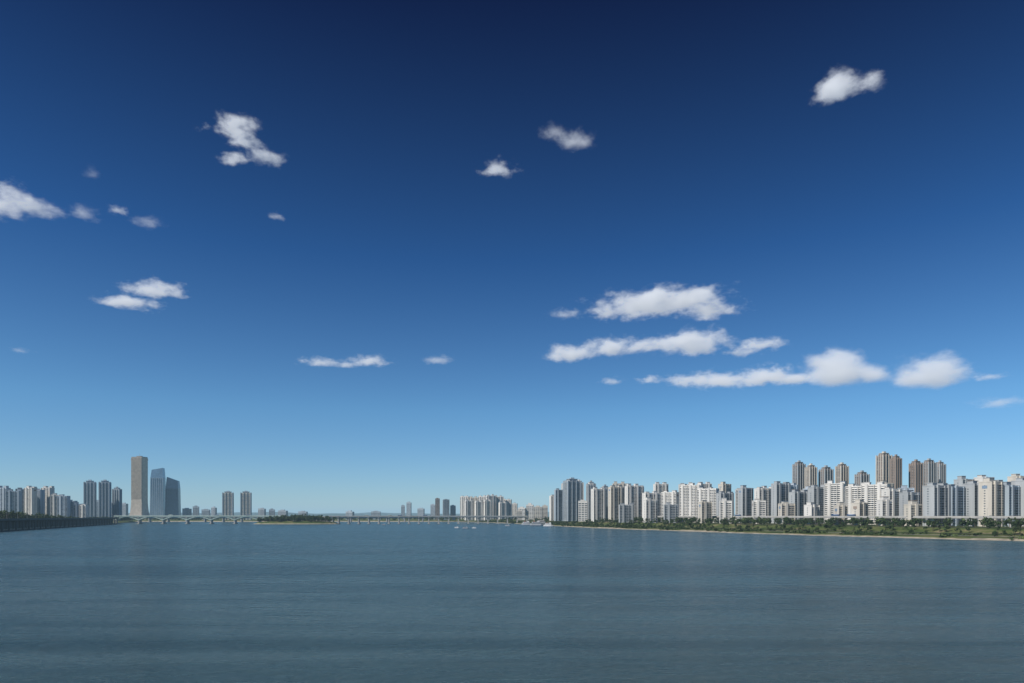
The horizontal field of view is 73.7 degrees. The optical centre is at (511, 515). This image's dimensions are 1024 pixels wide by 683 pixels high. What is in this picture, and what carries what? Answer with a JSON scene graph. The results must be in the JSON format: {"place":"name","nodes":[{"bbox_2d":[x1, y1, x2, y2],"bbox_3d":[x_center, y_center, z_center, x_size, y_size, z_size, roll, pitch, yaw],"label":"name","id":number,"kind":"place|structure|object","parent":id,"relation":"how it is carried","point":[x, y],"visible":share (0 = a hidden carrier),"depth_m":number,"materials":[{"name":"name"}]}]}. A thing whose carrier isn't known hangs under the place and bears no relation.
{"place":"outdoors","nodes":[
{"label":"outdoors","id":0,"kind":"place"},
{"bbox_2d":[24,486,36,514],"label":"apartment building","id":1,"kind":"structure","parent":0,"point":[30,500],"depth_m":1597.08,"materials":[{"name":"white concrete"}]},
{"bbox_2d":[0,520,135,530],"bbox_3d":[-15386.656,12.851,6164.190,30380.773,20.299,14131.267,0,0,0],"label":"bank ground","id":2,"kind":"structure","parent":0,"point":[127,521],"depth_m":1376.47,"materials":[{"name":"green plant"}]},
{"bbox_2d":[0,486,10,510],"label":"apartment building","id":3,"kind":"structure","parent":2,"relation":"on","point":[4,489],"depth_m":1589.96,"materials":[{"name":"grey concrete"}]},
{"bbox_2d":[6,489,21,513],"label":"apartment building","id":4,"kind":"structure","parent":2,"relation":"on","point":[14,500],"depth_m":1542.66,"materials":[{"name":"grey concrete"}]},
{"bbox_2d":[37,489,44,515],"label":"apartment building","id":5,"kind":"structure","parent":2,"relation":"on","point":[40,501],"depth_m":1650.23,"materials":[{"name":"grey concrete"}]},
{"bbox_2d":[41,486,54,515],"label":"apartment building","id":6,"kind":"structure","parent":2,"relation":"on","point":[49,490],"depth_m":1674.23,"materials":[{"name":"white concrete"}]},
{"bbox_2d":[50,493,59,516],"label":"apartment building","id":7,"kind":"structure","parent":2,"relation":"on","point":[53,504],"depth_m":1611.67,"materials":[{"name":"grey concrete"}]},
{"bbox_2d":[0,519,110,528],"bbox_3d":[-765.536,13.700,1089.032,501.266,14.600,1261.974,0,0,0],"label":"retaining wall","id":8,"kind":"structure","parent":2,"relation":"on","point":[4,524],"depth_m":1189.58,"materials":[{"name":"concrete"}]},
{"bbox_2d":[0,517,118,530],"bbox_3d":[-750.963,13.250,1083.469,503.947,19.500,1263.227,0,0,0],"label":"riverside viaduct","id":9,"kind":"object","parent":2,"relation":"on","point":[9,520],"visible":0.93,"depth_m":1125.38,"materials":[{"name":"concrete"}]},
{"bbox_2d":[57,494,69,516],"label":"apartment building","id":10,"kind":"structure","parent":2,"relation":"on","point":[63,504],"depth_m":1578.97,"materials":[{"name":"grey glass"}]},
{"bbox_2d":[0,510,133,520],"bbox_3d":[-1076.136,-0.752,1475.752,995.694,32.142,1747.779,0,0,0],"label":"distant trees","id":11,"kind":"object","parent":2,"relation":"on","point":[4,514],"visible":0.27,"depth_m":1189.95,"materials":[{"name":"green plant"}]},
{"bbox_2d":[73,502,81,516],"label":"apartment building","id":12,"kind":"structure","parent":2,"relation":"on","point":[76,509],"depth_m":1657.13,"materials":[{"name":"grey glass"}]},
{"bbox_2d":[79,504,88,517],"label":"apartment building","id":13,"kind":"structure","parent":2,"relation":"on","point":[83,510],"depth_m":1563.22,"materials":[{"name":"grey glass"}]},
{"bbox_2d":[83,480,96,516],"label":"apartment tower","id":14,"kind":"structure","parent":2,"relation":"on","point":[90,493],"depth_m":1992.01,"materials":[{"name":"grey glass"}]},
{"bbox_2d":[98,480,110,516],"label":"apartment tower","id":15,"kind":"structure","parent":2,"relation":"on","point":[104,498],"depth_m":1990.19,"materials":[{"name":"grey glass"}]},
{"bbox_2d":[112,487,121,520],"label":"apartment tower","id":16,"kind":"structure","parent":2,"relation":"on","point":[116,501],"depth_m":2042.79,"materials":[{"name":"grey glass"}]},
{"bbox_2d":[122,503,127,515],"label":"office building","id":17,"kind":"structure","parent":0,"point":[124,509],"depth_m":2943.81,"materials":[{"name":"grey glass"}]},
{"bbox_2d":[182,508,191,519],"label":"office building","id":18,"kind":"structure","parent":0,"point":[187,512],"depth_m":2909.16,"materials":[{"name":"grey glass"}]},
{"bbox_2d":[222,491,233,519],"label":"apartment tower","id":19,"kind":"structure","parent":0,"point":[227,503],"depth_m":2587.29,"materials":[{"name":"grey concrete"}]},
{"bbox_2d":[240,491,251,519],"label":"apartment tower","id":20,"kind":"structure","parent":0,"point":[245,502],"depth_m":2607.12,"materials":[{"name":"grey concrete"}]},
{"bbox_2d":[128,512,459,516],"bbox_3d":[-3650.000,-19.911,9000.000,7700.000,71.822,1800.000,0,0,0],"label":"hills","id":21,"kind":"structure","parent":0,"point":[237,514],"depth_m":8713.48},
{"bbox_2d":[254,521,338,523],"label":"river island","id":22,"kind":"structure","parent":0,"point":[296,522],"depth_m":1677.54,"materials":[{"name":"green plant"}]},
{"bbox_2d":[257,514,336,521],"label":"island trees","id":23,"kind":"object","parent":22,"relation":"on","point":[291,517],"visible":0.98,"depth_m":1689.43,"materials":[{"name":"green plant"}]},
{"bbox_2d":[406,502,411,518],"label":"office building","id":24,"kind":"structure","parent":0,"point":[408,508],"depth_m":3376.44,"materials":[{"name":"grey glass"}]},
{"bbox_2d":[133,517,734,521],"bbox_3d":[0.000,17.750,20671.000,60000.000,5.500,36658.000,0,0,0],"label":"bank ground","id":25,"kind":"structure","parent":0,"point":[335,520],"depth_m":2390.44,"materials":[{"name":"green plant"}]},
{"bbox_2d":[124,454,157,518],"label":"gold skyscraper","id":26,"kind":"structure","parent":25,"relation":"on","point":[139,485],"depth_m":2814.04,"materials":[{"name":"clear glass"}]},
{"bbox_2d":[150,468,165,516],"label":"glass skyscraper","id":27,"kind":"structure","parent":25,"relation":"on","point":[157,490],"depth_m":3082.34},
{"bbox_2d":[165,477,180,518],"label":"glass skyscraper","id":28,"kind":"structure","parent":25,"relation":"on","point":[172,498],"depth_m":2983.10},
{"bbox_2d":[128,516,474,519],"bbox_3d":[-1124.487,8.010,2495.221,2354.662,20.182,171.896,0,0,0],"label":"distant trees","id":29,"kind":"object","parent":25,"relation":"on","point":[431,518],"visible":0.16,"depth_m":2495.51,"materials":[{"name":"green plant"}]},
{"bbox_2d":[460,496,468,518],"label":"apartment building","id":30,"kind":"structure","parent":25,"relation":"on","point":[462,505],"depth_m":2479.69,"materials":[{"name":"white concrete"}]},
{"bbox_2d":[504,499,511,518],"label":"apartment building","id":31,"kind":"structure","parent":25,"relation":"on","point":[509,505],"depth_m":2425.42,"materials":[{"name":"white glass"}]},
{"bbox_2d":[435,498,439,519],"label":"office building","id":32,"kind":"structure","parent":0,"point":[437,506],"depth_m":2694.64,"materials":[{"name":"grey concrete"}]},
{"bbox_2d":[443,499,449,519],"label":"office building","id":33,"kind":"structure","parent":0,"point":[445,507],"depth_m":2671.89,"materials":[{"name":"grey glass"}]},
{"bbox_2d":[450,505,455,519],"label":"office building","id":34,"kind":"structure","parent":0,"point":[452,510],"depth_m":2693.45,"materials":[{"name":"blue glass"}]},
{"bbox_2d":[0,522,1023,682],"bbox_3d":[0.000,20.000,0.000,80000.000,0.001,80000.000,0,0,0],"label":"river water","id":35,"kind":"structure","parent":0,"point":[252,602],"depth_m":152.55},
{"bbox_2d":[115,515,279,523],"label":"river bridge","id":36,"kind":"structure","parent":35,"relation":"in","point":[188,519],"depth_m":1747.37,"materials":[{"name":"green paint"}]},
{"bbox_2d":[131,516,423,521],"bbox_3d":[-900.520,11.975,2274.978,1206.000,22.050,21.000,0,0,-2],"label":"bridge","id":37,"kind":"structure","parent":35,"relation":"in","point":[168,520],"depth_m":2280.35,"materials":[{"name":"concrete"}]},
{"bbox_2d":[328,515,527,523],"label":"river bridge","id":38,"kind":"structure","parent":35,"relation":"in","point":[418,516],"depth_m":1762.13,"materials":[{"name":"concrete"}]},
{"bbox_2d":[0,0,1023,513],"label":"sky","id":39,"kind":"structure","parent":0,"point":[310,256],"materials":[{"name":"blue"}]},
{"bbox_2d":[323,512,734,516],"bbox_3d":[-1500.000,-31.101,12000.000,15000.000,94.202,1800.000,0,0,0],"label":"hills","id":40,"kind":"structure","parent":0,"point":[368,513],"depth_m":11852.38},
{"bbox_2d":[697,487,719,522],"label":"apartment building","id":41,"kind":"structure","parent":0,"point":[708,494],"depth_m":1240.23,"materials":[{"name":"white concrete"}]},
{"bbox_2d":[716,491,733,522],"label":"apartment building","id":42,"kind":"structure","parent":0,"point":[728,496],"depth_m":1215.33,"materials":[{"name":"white glass"}]},
{"bbox_2d":[441,519,1023,540],"bbox_3d":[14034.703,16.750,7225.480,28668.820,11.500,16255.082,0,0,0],"label":"bank ground","id":43,"kind":"structure","parent":0,"point":[985,535],"depth_m":741.89,"materials":[{"name":"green plant"}]},
{"bbox_2d":[465,499,472,519],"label":"apartment building","id":44,"kind":"structure","parent":43,"relation":"on","point":[469,507],"depth_m":2343.77,"materials":[{"name":"white concrete"}]},
{"bbox_2d":[475,501,483,519],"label":"apartment building","id":45,"kind":"structure","parent":43,"relation":"on","point":[479,506],"depth_m":2343.18,"materials":[{"name":"white concrete"}]},
{"bbox_2d":[484,499,492,519],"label":"apartment building","id":46,"kind":"structure","parent":43,"relation":"on","point":[488,506],"depth_m":2343.70,"materials":[{"name":"white concrete"}]},
{"bbox_2d":[486,494,495,518],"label":"apartment building","id":47,"kind":"structure","parent":43,"relation":"on","point":[492,497],"depth_m":2390.79,"materials":[{"name":"white concrete"}]},
{"bbox_2d":[495,495,503,518],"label":"apartment building","id":48,"kind":"structure","parent":43,"relation":"on","point":[500,498],"depth_m":2406.35,"materials":[{"name":"white concrete"}]},
{"bbox_2d":[499,501,507,519],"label":"apartment building","id":49,"kind":"structure","parent":43,"relation":"on","point":[503,511],"depth_m":2342.52,"materials":[{"name":"white concrete"}]},
{"bbox_2d":[526,503,533,519],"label":"office building","id":50,"kind":"structure","parent":43,"relation":"on","point":[530,510],"depth_m":2021.55,"materials":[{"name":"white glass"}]},
{"bbox_2d":[534,506,541,519],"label":"office building","id":51,"kind":"structure","parent":43,"relation":"on","point":[538,512],"depth_m":1980.87,"materials":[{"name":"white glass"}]},
{"bbox_2d":[549,495,553,520],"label":"apartment building","id":52,"kind":"structure","parent":43,"relation":"on","point":[551,507],"depth_m":1740.99,"materials":[{"name":"white concrete"}]},
{"bbox_2d":[554,488,562,520],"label":"apartment building","id":53,"kind":"structure","parent":43,"relation":"on","point":[558,504],"depth_m":1642.96,"materials":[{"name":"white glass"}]},
{"bbox_2d":[563,477,580,520],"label":"apartment tower","id":54,"kind":"structure","parent":43,"relation":"on","point":[571,492],"depth_m":1588.61,"materials":[{"name":"grey concrete"}]},
{"bbox_2d":[578,500,587,520],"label":"apartment building","id":55,"kind":"structure","parent":43,"relation":"on","point":[582,510],"depth_m":1494.21,"materials":[{"name":"white glass"}]},
{"bbox_2d":[586,480,595,519],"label":"apartment tower","id":56,"kind":"structure","parent":43,"relation":"on","point":[590,485],"depth_m":1492.98,"materials":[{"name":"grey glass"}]},
{"bbox_2d":[591,487,604,521],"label":"apartment building","id":57,"kind":"structure","parent":43,"relation":"on","point":[597,504],"depth_m":1443.78,"materials":[{"name":"white concrete"}]},
{"bbox_2d":[602,484,607,520],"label":"apartment tower","id":58,"kind":"structure","parent":43,"relation":"on","point":[606,501],"depth_m":1473.61,"materials":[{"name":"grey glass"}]},
{"bbox_2d":[608,485,623,521],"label":"apartment building","id":59,"kind":"structure","parent":43,"relation":"on","point":[615,497],"depth_m":1409.55,"materials":[{"name":"white concrete"}]},
{"bbox_2d":[619,503,633,522],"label":"apartment building","id":60,"kind":"structure","parent":43,"relation":"on","point":[626,513],"depth_m":1255.13,"materials":[{"name":"grey concrete"}]},
{"bbox_2d":[625,483,643,521],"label":"apartment building","id":61,"kind":"structure","parent":43,"relation":"on","point":[633,494],"depth_m":1376.76,"materials":[{"name":"white concrete"}]},
{"bbox_2d":[643,497,657,522],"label":"apartment building","id":62,"kind":"structure","parent":43,"relation":"on","point":[650,509],"depth_m":1217.85,"materials":[{"name":"white concrete"}]},
{"bbox_2d":[642,491,660,521],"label":"apartment building","id":63,"kind":"structure","parent":43,"relation":"on","point":[654,495],"depth_m":1348.87,"materials":[{"name":"white concrete"}]},
{"bbox_2d":[653,482,667,492],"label":"apartment building","id":64,"kind":"structure","parent":43,"relation":"on","point":[660,488],"depth_m":1528.73,"materials":[{"name":"white concrete"}]},
{"bbox_2d":[661,490,678,517],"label":"apartment building","id":65,"kind":"structure","parent":43,"relation":"on","point":[672,497],"depth_m":1310.78,"materials":[{"name":"white concrete"}]},
{"bbox_2d":[664,502,677,522],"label":"apartment building","id":66,"kind":"structure","parent":43,"relation":"on","point":[671,510],"depth_m":1185.47,"materials":[{"name":"grey concrete"}]},
{"bbox_2d":[679,482,702,521],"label":"apartment building","id":67,"kind":"structure","parent":43,"relation":"on","point":[687,500],"depth_m":1277.16,"materials":[{"name":"white concrete"}]},
{"bbox_2d":[698,500,711,522],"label":"apartment building","id":68,"kind":"structure","parent":43,"relation":"on","point":[704,509],"depth_m":1133.65,"materials":[{"name":"beige concrete"}]},
{"bbox_2d":[718,482,731,492],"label":"apartment building","id":69,"kind":"structure","parent":43,"relation":"on","point":[724,487],"depth_m":1414.11,"materials":[{"name":"white concrete"}]},
{"bbox_2d":[719,498,731,522],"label":"apartment building","id":70,"kind":"structure","parent":43,"relation":"on","point":[725,508],"depth_m":1101.14,"materials":[{"name":"white concrete"}]},
{"bbox_2d":[447,520,1023,539],"bbox_3d":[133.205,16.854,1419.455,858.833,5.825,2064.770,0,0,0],"label":"shore bushes","id":71,"kind":"object","parent":43,"relation":"on","point":[816,531],"visible":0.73,"depth_m":804.33,"materials":[{"name":"green plant"}]},
{"bbox_2d":[735,488,737,519],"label":"apartment building","id":72,"kind":"structure","parent":43,"relation":"on","point":[736,501],"depth_m":1382.66,"materials":[{"name":"white concrete"}]},
{"bbox_2d":[738,485,753,522],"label":"apartment building","id":73,"kind":"structure","parent":43,"relation":"on","point":[745,497],"depth_m":1176.42,"materials":[{"name":"grey concrete"}]},
{"bbox_2d":[479,520,1021,538],"bbox_3d":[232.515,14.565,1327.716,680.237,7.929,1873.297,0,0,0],"label":"park trees","id":74,"kind":"object","parent":43,"relation":"on","point":[994,533],"visible":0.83,"depth_m":876.21,"materials":[{"name":"green plant"}]},
{"bbox_2d":[752,499,765,523],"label":"apartment building","id":75,"kind":"structure","parent":43,"relation":"on","point":[758,507],"depth_m":1049.23,"materials":[{"name":"white concrete"}]},
{"bbox_2d":[499,516,1023,531],"bbox_3d":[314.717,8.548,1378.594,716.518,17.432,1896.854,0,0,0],"label":"distant trees","id":76,"kind":"object","parent":43,"relation":"on","point":[986,522],"visible":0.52,"depth_m":841.44,"materials":[{"name":"green plant"}]},
{"bbox_2d":[754,487,769,515],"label":"apartment building","id":77,"kind":"structure","parent":43,"relation":"on","point":[761,493],"depth_m":1147.44,"materials":[{"name":"white concrete"}]},
{"bbox_2d":[771,481,790,522],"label":"apartment building","id":78,"kind":"structure","parent":43,"relation":"on","point":[780,492],"depth_m":1113.46,"materials":[{"name":"grey concrete"}]},
{"bbox_2d":[778,501,794,523],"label":"apartment building","id":79,"kind":"structure","parent":43,"relation":"on","point":[785,508],"depth_m":1006.93,"materials":[{"name":"beige concrete"}]},
{"bbox_2d":[789,489,807,523],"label":"apartment building","id":80,"kind":"structure","parent":43,"relation":"on","point":[798,499],"depth_m":1080.12,"materials":[{"name":"grey concrete"}]},
{"bbox_2d":[792,460,805,491],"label":"apartment tower","id":81,"kind":"structure","parent":43,"relation":"on","point":[798,472],"depth_m":1388.36,"materials":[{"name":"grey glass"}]},
{"bbox_2d":[805,463,816,485],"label":"apartment tower","id":82,"kind":"structure","parent":43,"relation":"on","point":[810,474],"depth_m":1301.52,"materials":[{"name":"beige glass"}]},
{"bbox_2d":[804,502,819,523],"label":"apartment building","id":83,"kind":"structure","parent":43,"relation":"on","point":[810,508],"depth_m":969.02,"materials":[{"name":"white concrete"}]},
{"bbox_2d":[808,484,823,523],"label":"apartment building","id":84,"kind":"structure","parent":43,"relation":"on","point":[816,494],"depth_m":1044.81,"materials":[{"name":"grey concrete"}]},
{"bbox_2d":[818,465,833,486],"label":"apartment tower","id":85,"kind":"structure","parent":43,"relation":"on","point":[825,473],"depth_m":1299.30,"materials":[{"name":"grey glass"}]},
{"bbox_2d":[824,480,846,522],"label":"apartment building","id":86,"kind":"structure","parent":43,"relation":"on","point":[834,493],"depth_m":1016.76,"materials":[{"name":"white concrete"}]},
{"bbox_2d":[658,516,1023,526],"bbox_3d":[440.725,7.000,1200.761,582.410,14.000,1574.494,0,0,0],"label":"elevated expressway","id":87,"kind":"structure","parent":43,"relation":"on","point":[929,517],"depth_m":861.74,"materials":[{"name":"concrete"}]},
{"bbox_2d":[835,462,848,485],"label":"apartment tower","id":88,"kind":"structure","parent":43,"relation":"on","point":[841,471],"depth_m":1390.92,"materials":[{"name":"beige concrete"}]},
{"bbox_2d":[845,483,863,519],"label":"apartment building","id":89,"kind":"structure","parent":43,"relation":"on","point":[852,492],"depth_m":979.79,"materials":[{"name":"white concrete"}]},
{"bbox_2d":[851,499,867,524],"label":"apartment building","id":90,"kind":"structure","parent":43,"relation":"on","point":[859,507],"depth_m":894.72,"materials":[{"name":"beige concrete"}]},
{"bbox_2d":[854,470,869,485],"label":"apartment tower","id":91,"kind":"structure","parent":43,"relation":"on","point":[861,476],"depth_m":1354.77,"materials":[{"name":"grey concrete"}]},
{"bbox_2d":[861,482,889,524],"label":"apartment building","id":92,"kind":"structure","parent":43,"relation":"on","point":[870,494],"depth_m":944.11,"materials":[{"name":"white concrete"}]},
{"bbox_2d":[876,451,891,483],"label":"apartment tower","id":93,"kind":"structure","parent":43,"relation":"on","point":[883,458],"depth_m":1354.11,"materials":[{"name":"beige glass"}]},
{"bbox_2d":[876,496,892,525],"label":"apartment building","id":94,"kind":"structure","parent":43,"relation":"on","point":[883,505],"depth_m":855.62,"materials":[{"name":"white concrete"}]},
{"bbox_2d":[881,487,901,515],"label":"apartment building","id":95,"kind":"structure","parent":43,"relation":"on","point":[892,493],"depth_m":912.57,"materials":[{"name":"white concrete"}]},
{"bbox_2d":[890,454,901,488],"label":"apartment tower","id":96,"kind":"structure","parent":43,"relation":"on","point":[896,470],"depth_m":1286.30,"materials":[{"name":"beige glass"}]},
{"bbox_2d":[904,500,921,525],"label":"apartment building","id":97,"kind":"structure","parent":43,"relation":"on","point":[912,508],"depth_m":811.85,"materials":[{"name":"beige concrete"}]},
{"bbox_2d":[909,459,922,521],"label":"apartment tower","id":98,"kind":"structure","parent":43,"relation":"on","point":[916,474],"depth_m":1293.21,"materials":[{"name":"grey concrete"}]},
{"bbox_2d":[921,458,936,485],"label":"apartment tower","id":99,"kind":"structure","parent":43,"relation":"on","point":[929,470],"depth_m":1336.20,"materials":[{"name":"grey concrete"}]},
{"bbox_2d":[922,482,950,525],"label":"apartment building","id":100,"kind":"structure","parent":43,"relation":"on","point":[936,500],"depth_m":798.34,"materials":[{"name":"grey concrete"}]},
{"bbox_2d":[937,460,945,484],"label":"apartment tower","id":101,"kind":"structure","parent":43,"relation":"on","point":[941,472],"depth_m":1372.10,"materials":[{"name":"grey concrete"}]},
{"bbox_2d":[954,476,973,485],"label":"apartment building","id":102,"kind":"structure","parent":43,"relation":"on","point":[959,480],"depth_m":955.29,"materials":[{"name":"grey concrete"}]},
{"bbox_2d":[1003,482,1020,526],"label":"apartment building","id":103,"kind":"structure","parent":43,"relation":"on","point":[1011,500],"depth_m":776.77,"materials":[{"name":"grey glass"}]},
{"bbox_2d":[1007,474,1023,481],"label":"apartment building","id":104,"kind":"structure","parent":43,"relation":"on","point":[1012,477],"depth_m":956.97,"materials":[{"name":"beige concrete"}]},
{"bbox_2d":[1011,478,1023,525],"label":"apartment building","id":105,"kind":"structure","parent":43,"relation":"on","point":[1019,482],"depth_m":780.23,"materials":[{"name":"white concrete"}]},
{"bbox_2d":[834,502,847,524],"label":"apartment building","id":106,"kind":"structure","parent":0,"point":[840,507],"depth_m":923.09,"materials":[{"name":"white concrete"}]},
{"bbox_2d":[899,490,920,519],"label":"apartment building","id":107,"kind":"structure","parent":0,"point":[905,496],"depth_m":881.37,"materials":[{"name":"white concrete"}]},
{"bbox_2d":[948,484,965,525],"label":"apartment building","id":108,"kind":"structure","parent":0,"point":[958,500],"depth_m":802.06,"materials":[{"name":"grey glass"}]},
{"bbox_2d":[962,481,978,525],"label":"apartment building","id":109,"kind":"structure","parent":0,"point":[972,498],"depth_m":801.01,"materials":[{"name":"white concrete"}]},
{"bbox_2d":[978,477,1003,526],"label":"apartment building","id":110,"kind":"structure","parent":0,"point":[991,497],"depth_m":776.12,"materials":[{"name":"white concrete"}]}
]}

